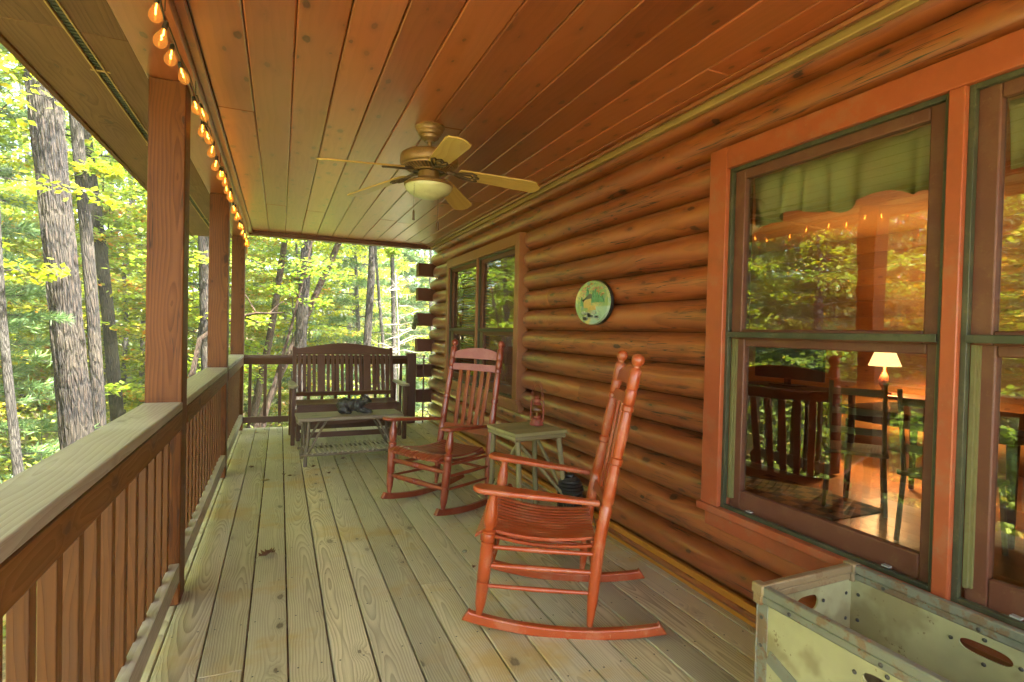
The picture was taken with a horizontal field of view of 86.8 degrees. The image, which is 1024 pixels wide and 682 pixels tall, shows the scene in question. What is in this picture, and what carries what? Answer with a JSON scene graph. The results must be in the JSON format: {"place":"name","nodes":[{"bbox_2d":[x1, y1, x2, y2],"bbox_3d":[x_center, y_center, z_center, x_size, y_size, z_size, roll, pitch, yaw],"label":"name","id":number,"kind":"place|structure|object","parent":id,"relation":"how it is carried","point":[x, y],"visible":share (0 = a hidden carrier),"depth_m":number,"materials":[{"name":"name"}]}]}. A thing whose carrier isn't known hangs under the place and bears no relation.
{"place":"outdoors","nodes":[
{"label":"outdoors","id":0,"kind":"place"},
{"bbox_2d":[0,324,429,681],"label":"ground","id":1,"kind":"structure","parent":0,"point":[4,629],"depth_m":16.53,"materials":[{"name":"green plant"}]},
{"bbox_2d":[0,53,36,270],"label":"broadleaf tree","id":2,"kind":"object","parent":1,"relation":"on","point":[10,57],"visible":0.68,"depth_m":5.88,"materials":[{"name":"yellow plant"}]},
{"bbox_2d":[0,212,41,432],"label":"pine tree","id":3,"kind":"object","parent":1,"relation":"on","point":[22,385],"visible":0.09,"depth_m":12.68,"materials":[{"name":"green plant"}]},
{"bbox_2d":[0,181,45,354],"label":"broadleaf tree","id":4,"kind":"object","parent":1,"relation":"on","point":[21,238],"visible":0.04,"depth_m":19.24,"materials":[{"name":"green plant"}]},
{"bbox_2d":[0,275,45,411],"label":"pine tree","id":5,"kind":"object","parent":1,"relation":"on","point":[19,379],"visible":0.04,"depth_m":18.44,"materials":[{"name":"green plant"}]},
{"bbox_2d":[0,399,55,482],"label":"shrub","id":6,"kind":"object","parent":1,"relation":"on","point":[6,464],"visible":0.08,"depth_m":7.93,"materials":[{"name":"green plant"}]},
{"bbox_2d":[17,272,47,399],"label":"broadleaf tree","id":7,"kind":"object","parent":1,"relation":"on","point":[19,395],"visible":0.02,"depth_m":25.04,"materials":[{"name":"green plant"}]},
{"bbox_2d":[0,71,76,402],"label":"broadleaf tree","id":8,"kind":"object","parent":1,"relation":"on","point":[32,246],"visible":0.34,"depth_m":9.35,"materials":[{"name":"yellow plant"}]},
{"bbox_2d":[0,223,85,419],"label":"broadleaf tree","id":9,"kind":"object","parent":1,"relation":"on","point":[12,305],"visible":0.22,"depth_m":9.03,"materials":[{"name":"green plant"}]},
{"bbox_2d":[1,210,84,384],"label":"broadleaf tree","id":10,"kind":"object","parent":1,"relation":"on","point":[25,301],"visible":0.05,"depth_m":22.86,"materials":[{"name":"green plant"}]},
{"bbox_2d":[0,161,101,483],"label":"pine tree","id":11,"kind":"object","parent":1,"relation":"on","point":[28,294],"visible":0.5,"depth_m":7.30,"materials":[{"name":"green plant"}]},
{"bbox_2d":[0,44,106,482],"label":"pine tree","id":12,"kind":"object","parent":1,"relation":"on","point":[40,341],"visible":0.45,"depth_m":8.98,"materials":[{"name":"green plant"}]},
{"bbox_2d":[23,66,94,449],"bbox_3d":[-6.603,-6.260,6.917,10.499,18.318,10.945,1,1,-23],"label":"trunk","id":13,"kind":"object","parent":1,"relation":"on","point":[73,400],"visible":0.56,"depth_m":6.72,"materials":[{"name":"grey plant"}]},
{"bbox_2d":[7,306,73,327],"bbox_3d":[-5.782,-0.141,5.555,2.187,0.490,0.304,1,1,-17],"label":"leafy branch","id":14,"kind":"object","parent":13,"relation":"attached to","point":[55,317],"visible":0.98,"depth_m":5.79,"materials":[{"name":"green plant"}]},
{"bbox_2d":[0,59,130,596],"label":"broadleaf tree","id":15,"kind":"object","parent":1,"relation":"on","point":[13,424],"visible":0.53,"depth_m":5.48,"materials":[{"name":"green plant"}]},
{"bbox_2d":[0,43,136,429],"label":"broadleaf tree","id":16,"kind":"object","parent":1,"relation":"on","point":[81,167],"visible":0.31,"depth_m":7.74,"materials":[{"name":"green plant"}]},
{"bbox_2d":[0,131,139,395],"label":"broadleaf tree","id":17,"kind":"object","parent":1,"relation":"on","point":[13,218],"visible":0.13,"depth_m":13.57,"materials":[{"name":"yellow plant"}]},
{"bbox_2d":[0,88,144,356],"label":"broadleaf tree","id":18,"kind":"object","parent":1,"relation":"on","point":[24,105],"visible":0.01,"depth_m":24.30,"materials":[{"name":"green plant"}]},
{"bbox_2d":[0,153,146,416],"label":"broadleaf tree","id":19,"kind":"object","parent":1,"relation":"on","point":[39,369],"visible":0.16,"depth_m":12.70,"materials":[{"name":"green plant"}]},
{"bbox_2d":[1,58,146,421],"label":"broadleaf tree","id":20,"kind":"object","parent":1,"relation":"on","point":[113,372],"visible":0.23,"depth_m":10.62,"materials":[{"name":"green plant"}]},
{"bbox_2d":[12,251,141,409],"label":"broadleaf tree","id":21,"kind":"object","parent":1,"relation":"on","point":[111,275],"visible":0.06,"depth_m":16.86,"materials":[{"name":"green plant"}]},
{"bbox_2d":[43,281,135,383],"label":"broadleaf tree","id":22,"kind":"object","parent":1,"relation":"on","point":[117,330],"visible":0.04,"depth_m":22.84,"materials":[{"name":"green plant"}]},
{"bbox_2d":[0,172,189,395],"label":"broadleaf tree","id":23,"kind":"object","parent":1,"relation":"on","point":[25,239],"visible":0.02,"depth_m":19.16,"materials":[{"name":"green plant"}]},
{"bbox_2d":[5,207,190,422],"bbox_3d":[-8.937,0.107,11.505,3.919,6.010,3.797,1,1,-20],"label":"broadleaf tree","id":24,"kind":"object","parent":1,"relation":"on","point":[108,240],"visible":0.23,"depth_m":11.17,"materials":[{"name":"green plant"}]},
{"bbox_2d":[4,138,198,413],"bbox_3d":[-11.780,-1.984,16.689,5.861,10.075,7.031,1,1,-11],"label":"broadleaf tree","id":25,"kind":"object","parent":1,"relation":"on","point":[125,345],"visible":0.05,"depth_m":16.42,"materials":[{"name":"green plant"}]},
{"bbox_2d":[5,143,198,423],"bbox_3d":[-9.624,-0.717,12.672,5.021,7.654,5.459,0,1,-44],"label":"broadleaf tree","id":26,"kind":"object","parent":1,"relation":"on","point":[132,371],"visible":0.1,"depth_m":12.34,"materials":[{"name":"green plant"}]},
{"bbox_2d":[64,121,146,406],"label":"broadleaf tree","id":27,"kind":"object","parent":1,"relation":"on","point":[142,343],"visible":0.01,"depth_m":19.96,"materials":[{"name":"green plant"}]},
{"bbox_2d":[71,176,198,355],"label":"broadleaf tree","id":28,"kind":"object","parent":1,"relation":"on","point":[130,250],"visible":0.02,"depth_m":24.83,"materials":[{"name":"green plant"}]},
{"bbox_2d":[80,246,198,384],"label":"broadleaf tree","id":29,"kind":"object","parent":1,"relation":"on","point":[133,336],"visible":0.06,"depth_m":21.65,"materials":[{"name":"green plant"}]},
{"bbox_2d":[7,108,329,399],"bbox_3d":[-6.717,-1.819,11.567,7.669,9.684,6.392,1,1,5],"label":"broadleaf tree","id":30,"kind":"object","parent":1,"relation":"on","point":[130,386],"visible":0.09,"depth_m":10.53,"materials":[{"name":"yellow plant"}]},
{"bbox_2d":[77,167,317,407],"bbox_3d":[-8.047,-0.807,13.648,5.804,7.706,4.838,1,1,-12],"label":"broadleaf tree","id":31,"kind":"object","parent":1,"relation":"on","point":[120,182],"visible":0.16,"depth_m":13.07,"materials":[{"name":"green plant"}]},
{"bbox_2d":[109,225,294,365],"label":"broadleaf tree","id":32,"kind":"object","parent":1,"relation":"on","point":[197,294],"visible":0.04,"depth_m":21.12,"materials":[{"name":"green plant"}]},
{"bbox_2d":[133,238,272,414],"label":"pine tree","id":33,"kind":"object","parent":1,"relation":"on","point":[191,328],"visible":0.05,"depth_m":17.67,"materials":[{"name":"green plant"}]},
{"bbox_2d":[198,236,208,370],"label":"broadleaf tree","id":34,"kind":"object","parent":1,"relation":"on","point":[203,243],"visible":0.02,"depth_m":9.56,"materials":[{"name":"grey plant"}]},
{"bbox_2d":[116,219,290,383],"bbox_3d":[-8.760,-0.446,15.587,4.636,6.977,4.491,1,1,3],"label":"broadleaf tree","id":35,"kind":"object","parent":1,"relation":"on","point":[263,257],"visible":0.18,"depth_m":15.76,"materials":[{"name":"green plant"}]},
{"bbox_2d":[0,64,425,402],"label":"distant trunks","id":36,"kind":"object","parent":1,"relation":"on","point":[64,117],"depth_m":28.99,"materials":[{"name":"grey plant"}]},
{"bbox_2d":[0,380,429,671],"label":"undergrowth","id":37,"kind":"object","parent":1,"relation":"on","point":[29,443],"visible":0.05,"depth_m":16.57,"materials":[{"name":"green plant"}]},
{"bbox_2d":[0,51,433,399],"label":"distant woods","id":38,"kind":"object","parent":1,"relation":"on","point":[69,149],"depth_m":31.61,"materials":[{"name":"green plant"}]},
{"bbox_2d":[188,294,293,377],"bbox_3d":[-4.209,0.970,7.988,1.812,3.633,0.217,1,1,-25],"label":"bare branch","id":39,"kind":"object","parent":1,"relation":"on","point":[193,368],"visible":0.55,"depth_m":7.76,"materials":[{"name":"grey plant"}]},
{"bbox_2d":[188,237,310,391],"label":"broadleaf tree","id":40,"kind":"object","parent":1,"relation":"on","point":[253,310],"visible":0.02,"depth_m":23.47,"materials":[{"name":"green plant"}]},
{"bbox_2d":[229,242,288,390],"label":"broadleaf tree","id":41,"kind":"object","parent":1,"relation":"on","point":[262,310],"visible":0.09,"depth_m":27.02,"materials":[{"name":"green plant"}]},
{"bbox_2d":[246,238,287,427],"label":"broadleaf tree","id":42,"kind":"object","parent":1,"relation":"on","point":[257,395],"visible":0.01,"depth_m":13.57,"materials":[{"name":"grey plant"}]},
{"bbox_2d":[191,239,384,402],"bbox_3d":[-6.892,-1.518,17.043,5.715,9.071,6.214,1,1,-23],"label":"broadleaf tree","id":43,"kind":"object","parent":1,"relation":"on","point":[284,397],"visible":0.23,"depth_m":16.89,"materials":[{"name":"green plant"}]},
{"bbox_2d":[230,239,355,427],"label":"broadleaf tree","id":44,"kind":"object","parent":1,"relation":"on","point":[326,263],"visible":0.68,"depth_m":8.81,"materials":[{"name":"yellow plant"}]},
{"bbox_2d":[254,251,338,402],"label":"pine tree","id":45,"kind":"object","parent":1,"relation":"on","point":[313,333],"visible":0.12,"depth_m":24.14,"materials":[{"name":"green plant"}]},
{"bbox_2d":[253,243,341,427],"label":"broadleaf tree","id":46,"kind":"object","parent":1,"relation":"on","point":[321,282],"depth_m":11.76,"materials":[{"name":"grey plant"}]},
{"bbox_2d":[195,236,399,414],"bbox_3d":[-8.855,-1.760,21.750,8.595,9.984,7.485,1,1,-10],"label":"broadleaf tree","id":47,"kind":"object","parent":1,"relation":"on","point":[284,315],"visible":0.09,"depth_m":21.90,"materials":[{"name":"green plant"}]},
{"bbox_2d":[245,273,361,413],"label":"broadleaf tree","id":48,"kind":"object","parent":1,"relation":"on","point":[284,407],"visible":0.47,"depth_m":15.10,"materials":[{"name":"green plant"}]},
{"bbox_2d":[295,240,319,408],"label":"broadleaf tree","id":49,"kind":"object","parent":1,"relation":"on","point":[301,326],"visible":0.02,"depth_m":11.10,"materials":[{"name":"grey plant"}]},
{"bbox_2d":[243,239,374,408],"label":"pine tree","id":50,"kind":"object","parent":1,"relation":"on","point":[276,341],"visible":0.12,"depth_m":19.28,"materials":[{"name":"green plant"}]},
{"bbox_2d":[196,420,424,681],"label":"deck joists","id":51,"kind":"object","parent":1,"relation":"on","point":[285,576],"visible":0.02,"depth_m":3.05,"materials":[{"name":"brown wood"}]},
{"bbox_2d":[140,420,754,681],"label":"deck","id":52,"kind":"structure","parent":51,"relation":"on","point":[397,581],"depth_m":2.65,"materials":[{"name":"grey wood"}]},
{"bbox_2d":[145,76,190,605],"bbox_3d":[-1.617,0.020,2.540,0.147,2.415,0.147,1,1,-23],"label":"porch post","id":53,"kind":"object","parent":52,"relation":"on","point":[168,202],"visible":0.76,"depth_m":2.47,"materials":[{"name":"brown wood"}]},
{"bbox_2d":[0,402,182,681],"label":"porch railing","id":54,"kind":"object","parent":53,"relation":"attached to","point":[84,537],"visible":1,"depth_m":1.47,"materials":[{"name":"brown wood"}]},
{"bbox_2d":[185,367,226,565],"bbox_3d":[-2.086,0.687,3.609,0.155,0.875,2.150,1,1,-23],"label":"porch railing","id":55,"kind":"object","parent":53,"relation":"attached to","point":[205,462],"visible":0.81,"depth_m":3.46,"materials":[{"name":"brown wood"}]},
{"bbox_2d":[207,193,230,477],"bbox_3d":[-2.522,-0.037,4.654,0.147,2.415,0.147,1,1,-23],"label":"porch post","id":56,"kind":"object","parent":52,"relation":"on","point":[219,278],"visible":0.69,"depth_m":4.58,"materials":[{"name":"brown wood"}]},
{"bbox_2d":[227,354,243,458],"bbox_3d":[-2.991,0.630,5.722,0.155,0.875,2.150,1,1,-23],"label":"porch railing","id":57,"kind":"object","parent":56,"relation":"attached to","point":[235,365],"visible":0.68,"depth_m":5.72,"materials":[{"name":"brown wood"}]},
{"bbox_2d":[230,235,245,430],"bbox_3d":[-3.427,-0.095,6.768,0.147,2.415,0.147,1,1,-23],"label":"porch post","id":58,"kind":"object","parent":52,"relation":"on","point":[238,294],"visible":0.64,"depth_m":6.70,"materials":[{"name":"brown wood"}]},
{"bbox_2d":[243,355,406,423],"bbox_3d":[-2.427,0.625,7.193,2.045,0.873,0.085,1,1,-23],"label":"porch railing","id":59,"kind":"object","parent":58,"relation":"attached to","point":[280,360],"visible":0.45,"depth_m":6.95,"materials":[{"name":"brown wood"}]},
{"bbox_2d":[288,343,409,445],"bbox_3d":[-1.985,0.595,6.536,1.350,1.119,0.784,1,1,-24],"label":"glider bench","id":60,"kind":"object","parent":52,"relation":"on","point":[327,405],"visible":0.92,"depth_m":6.68,"materials":[{"name":"brown wood"}]},
{"bbox_2d":[295,409,403,466],"bbox_3d":[-1.626,0.952,5.420,1.001,0.458,0.444,1,1,-26],"label":"coffee table","id":61,"kind":"object","parent":52,"relation":"on","point":[304,420],"visible":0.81,"depth_m":5.32,"materials":[{"name":"grey wood"}]},
{"bbox_2d":[336,394,372,413],"bbox_3d":[-1.579,0.631,5.433,0.360,0.187,0.164,1,1,-15],"label":"bear figurine","id":62,"kind":"object","parent":61,"relation":"on","point":[344,405],"visible":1,"depth_m":5.39,"materials":[{"name":"black plastic"}]},
{"bbox_2d":[405,353,415,422],"bbox_3d":[-1.428,0.658,7.622,0.125,0.980,0.120,1,1,-23],"label":"newel post","id":63,"kind":"object","parent":52,"relation":"on","point":[411,374],"visible":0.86,"depth_m":7.57,"materials":[{"name":"brown wood"}]},
{"bbox_2d":[422,355,424,422],"bbox_3d":[-1.252,0.676,7.643,0.033,0.950,0.033,2,1,44],"label":"thin pole","id":64,"kind":"object","parent":52,"relation":"on","point":[423,388],"visible":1,"depth_m":7.64,"materials":[{"name":"brown wood"}]},
{"bbox_2d":[380,339,512,515],"bbox_3d":[-0.461,0.610,4.175,0.707,1.240,0.880,2,1,37],"label":"rocking chair","id":65,"kind":"object","parent":52,"relation":"on","point":[439,451],"visible":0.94,"depth_m":4.14,"materials":[{"name":"red wood"}]},
{"bbox_2d":[487,421,566,504],"bbox_3d":[0.115,0.925,3.779,0.494,0.654,0.621,1,1,-30],"label":"side table","id":66,"kind":"object","parent":52,"relation":"on","point":[517,433],"visible":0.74,"depth_m":3.70,"materials":[{"name":"grey wood"}]},
{"bbox_2d":[529,381,543,425],"bbox_3d":[0.180,0.440,3.854,0.104,0.315,0.104,1,1,4],"label":"oil lantern","id":67,"kind":"object","parent":66,"relation":"on","point":[536,420],"visible":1,"depth_m":3.83,"materials":[{"name":"red metal"}]},
{"bbox_2d":[462,350,666,639],"bbox_3d":[0.263,0.659,2.603,0.880,1.240,0.707,2,1,4],"label":"rocking chair","id":68,"kind":"object","parent":52,"relation":"on","point":[524,523],"visible":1,"depth_m":2.34,"materials":[{"name":"orange paint"}]},
{"bbox_2d":[556,472,583,506],"bbox_3d":[0.401,1.078,3.759,0.192,0.357,0.191,1,1,-23],"label":"candle lantern","id":69,"kind":"object","parent":52,"relation":"on","point":[570,484],"visible":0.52,"depth_m":3.69,"materials":[{"name":"black metal"}]},
{"bbox_2d":[752,559,1023,681],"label":"laundry bin","id":70,"kind":"object","parent":52,"relation":"on","point":[857,622],"visible":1,"depth_m":1.68,"materials":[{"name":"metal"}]},
{"bbox_2d":[274,238,385,375],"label":"broadleaf tree","id":71,"kind":"object","parent":1,"relation":"on","point":[343,306],"visible":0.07,"depth_m":29.88,"materials":[{"name":"green plant"}]},
{"bbox_2d":[271,239,422,387],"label":"broadleaf tree","id":72,"kind":"object","parent":1,"relation":"on","point":[376,304],"visible":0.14,"depth_m":21.02,"materials":[{"name":"green plant"}]},
{"bbox_2d":[279,242,427,399],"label":"broadleaf tree","id":73,"kind":"object","parent":1,"relation":"on","point":[335,320],"visible":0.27,"depth_m":17.83,"materials":[{"name":"green plant"}]},
{"bbox_2d":[319,247,406,382],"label":"broadleaf tree","id":74,"kind":"object","parent":1,"relation":"on","point":[381,273],"visible":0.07,"depth_m":26.39,"materials":[{"name":"green plant"}]},
{"bbox_2d":[360,245,374,396],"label":"broadleaf tree","id":75,"kind":"object","parent":1,"relation":"on","point":[369,302],"visible":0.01,"depth_m":14.37,"materials":[{"name":"grey plant"}]},
{"bbox_2d":[323,254,420,345],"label":"broadleaf tree","id":76,"kind":"object","parent":1,"relation":"on","point":[387,294],"visible":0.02,"depth_m":33.67,"materials":[{"name":"green plant"}]},
{"bbox_2d":[341,277,424,397],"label":"broadleaf tree","id":77,"kind":"object","parent":1,"relation":"on","point":[375,294],"visible":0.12,"depth_m":23.52,"materials":[{"name":"green plant"}]},
{"bbox_2d":[374,246,402,396],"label":"broadleaf tree","id":78,"kind":"object","parent":1,"relation":"on","point":[388,251],"visible":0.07,"depth_m":11.80,"materials":[{"name":"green plant"}]},
{"bbox_2d":[361,268,424,379],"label":"broadleaf tree","id":79,"kind":"object","parent":1,"relation":"on","point":[401,284],"visible":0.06,"depth_m":30.01,"materials":[{"name":"green plant"}]},
{"bbox_2d":[390,248,396,400],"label":"broadleaf tree","id":80,"kind":"object","parent":1,"relation":"on","point":[393,301],"visible":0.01,"depth_m":12.88,"materials":[{"name":"grey plant"}]},
{"bbox_2d":[360,254,429,363],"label":"broadleaf tree","id":81,"kind":"object","parent":1,"relation":"on","point":[404,308],"visible":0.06,"depth_m":21.60,"materials":[{"name":"green plant"}]},
{"bbox_2d":[371,273,425,400],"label":"dead tree","id":82,"kind":"object","parent":1,"relation":"on","point":[398,350],"visible":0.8,"depth_m":11.35,"materials":[{"name":"grey wood"}]},
{"bbox_2d":[371,249,434,414],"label":"pine tree","id":83,"kind":"object","parent":1,"relation":"on","point":[423,280],"visible":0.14,"depth_m":16.00,"materials":[{"name":"green plant"}]},
{"bbox_2d":[385,249,436,420],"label":"pine tree","id":84,"kind":"object","parent":1,"relation":"on","point":[412,274],"visible":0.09,"depth_m":14.92,"materials":[{"name":"green plant"}]},
{"bbox_2d":[403,277,437,380],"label":"broadleaf tree","id":85,"kind":"object","parent":1,"relation":"on","point":[426,378],"visible":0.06,"depth_m":18.82,"materials":[{"name":"green plant"}]},
{"bbox_2d":[415,0,1023,666],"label":"log cabin","id":86,"kind":"object","parent":1,"relation":"on","point":[689,262],"visible":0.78,"depth_m":2.85,"materials":[{"name":"brown wood"}]},
{"bbox_2d":[411,314,418,329],"bbox_3d":[-1.365,-0.287,7.637,0.107,0.253,0.072,1,1,-23],"label":"hanging ornament","id":87,"kind":"object","parent":86,"relation":"hanging from","point":[414,323],"visible":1,"depth_m":7.62,"materials":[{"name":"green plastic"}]},
{"bbox_2d":[0,0,928,249],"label":"porch roof","id":88,"kind":"structure","parent":86,"relation":"on","point":[547,95],"depth_m":2.56,"materials":[{"name":"brown wood"}]},
{"bbox_2d":[152,0,247,244],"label":"string lights","id":89,"kind":"object","parent":88,"relation":"hanging from","point":[165,25],"visible":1,"depth_m":2.44,"materials":[{"name":"glass"}]},
{"bbox_2d":[316,121,539,229],"bbox_3d":[-0.470,-0.964,3.129,1.256,0.581,1.212,1,1,-23],"label":"ceiling fan","id":90,"kind":"object","parent":88,"relation":"hanging from","point":[429,165],"visible":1,"depth_m":3.12,"materials":[{"name":"beige metal"}]},
{"bbox_2d":[460,263,490,376],"bbox_3d":[-0.448,-0.213,6.462,0.028,1.343,0.960,1,1,-23],"label":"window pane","id":91,"kind":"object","parent":86,"relation":"attached to","point":[471,271],"depth_m":6.60,"materials":[{"name":"clear glass"}]},
{"bbox_2d":[443,232,528,412],"bbox_3d":[-0.360,-0.191,5.902,0.112,1.614,2.340,1,1,-23],"label":"window","id":92,"kind":"structure","parent":86,"relation":"in","point":[509,396],"depth_m":5.59,"materials":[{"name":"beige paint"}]},
{"bbox_2d":[575,280,613,324],"bbox_3d":[0.550,-0.259,3.667,0.042,0.306,0.435,1,1,-23],"label":"wall plaque","id":93,"kind":"object","parent":86,"relation":"attached to","point":[594,304],"depth_m":3.62,"materials":[{"name":"green ceramic"}]},
{"bbox_2d":[746,381,841,476],"bbox_3d":[2.788,0.858,5.515,0.505,0.810,0.920,1,1,-23],"label":"bench","id":94,"kind":"object","parent":86,"relation":"on","point":[786,430],"visible":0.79,"depth_m":5.20,"materials":[{"name":"brown wood"}]},
{"bbox_2d":[745,474,881,520],"bbox_3d":[1.972,1.278,4.361,1.500,0.012,1.100,1,1,-23],"label":"floor rug","id":95,"kind":"object","parent":86,"relation":"on","point":[797,495],"visible":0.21,"depth_m":4.40,"materials":[{"name":"brown fabric"}]},
{"bbox_2d":[821,380,888,517],"bbox_3d":[2.701,0.802,4.258,0.432,1.003,0.501,2,1,32],"label":"dining chair","id":96,"kind":"object","parent":95,"relation":"on","point":[866,450],"visible":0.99,"depth_m":4.11,"materials":[{"name":"brown wood"}]},
{"bbox_2d":[755,125,930,227],"bbox_3d":[1.370,-0.662,2.250,0.112,0.250,0.910,1,1,-23],"label":"curtain valance","id":97,"kind":"object","parent":86,"relation":"attached to","point":[841,182],"visible":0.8,"depth_m":2.25,"materials":[{"name":"green fabric"}]},
{"bbox_2d":[696,28,1023,664],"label":"window","id":98,"kind":"structure","parent":86,"relation":"in","point":[964,96],"depth_m":1.79,"materials":[{"name":"orange paint"}]},
{"bbox_2d":[848,388,924,442],"bbox_3d":[4.062,0.938,5.845,0.450,0.740,1.200,1,1,-23],"label":"console table","id":99,"kind":"object","parent":86,"relation":"on","point":[851,398],"visible":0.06,"depth_m":5.71,"materials":[{"name":"brown wood"}]},
{"bbox_2d":[868,352,901,394],"bbox_3d":[3.985,0.329,5.796,0.300,0.475,0.300,1,1,-23],"label":"table lamp","id":100,"kind":"object","parent":99,"relation":"on","point":[884,360],"visible":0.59,"depth_m":5.72,"materials":[{"name":"beige fabric"}]},
{"bbox_2d":[835,401,1023,548],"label":"dining table","id":101,"kind":"object","parent":86,"relation":"on","point":[1011,431],"visible":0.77,"depth_m":3.93,"materials":[{"name":"brown wood"}]},
{"bbox_2d":[893,389,1009,555],"bbox_3d":[2.773,0.817,3.440,0.501,1.003,0.432,1,1,-23],"label":"dining chair","id":102,"kind":"object","parent":86,"relation":"on","point":[904,472],"visible":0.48,"depth_m":3.48,"materials":[{"name":"brown wood"}]},
{"bbox_2d":[1009,97,1023,169],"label":"curtain valance","id":103,"kind":"object","parent":86,"relation":"attached to","point":[1016,107],"visible":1,"depth_m":1.74,"materials":[{"name":"green fabric"}]},
{"bbox_2d":[0,52,433,332],"label":"sky","id":104,"kind":"structure","parent":0,"point":[9,66],"materials":[{"name":"white"}]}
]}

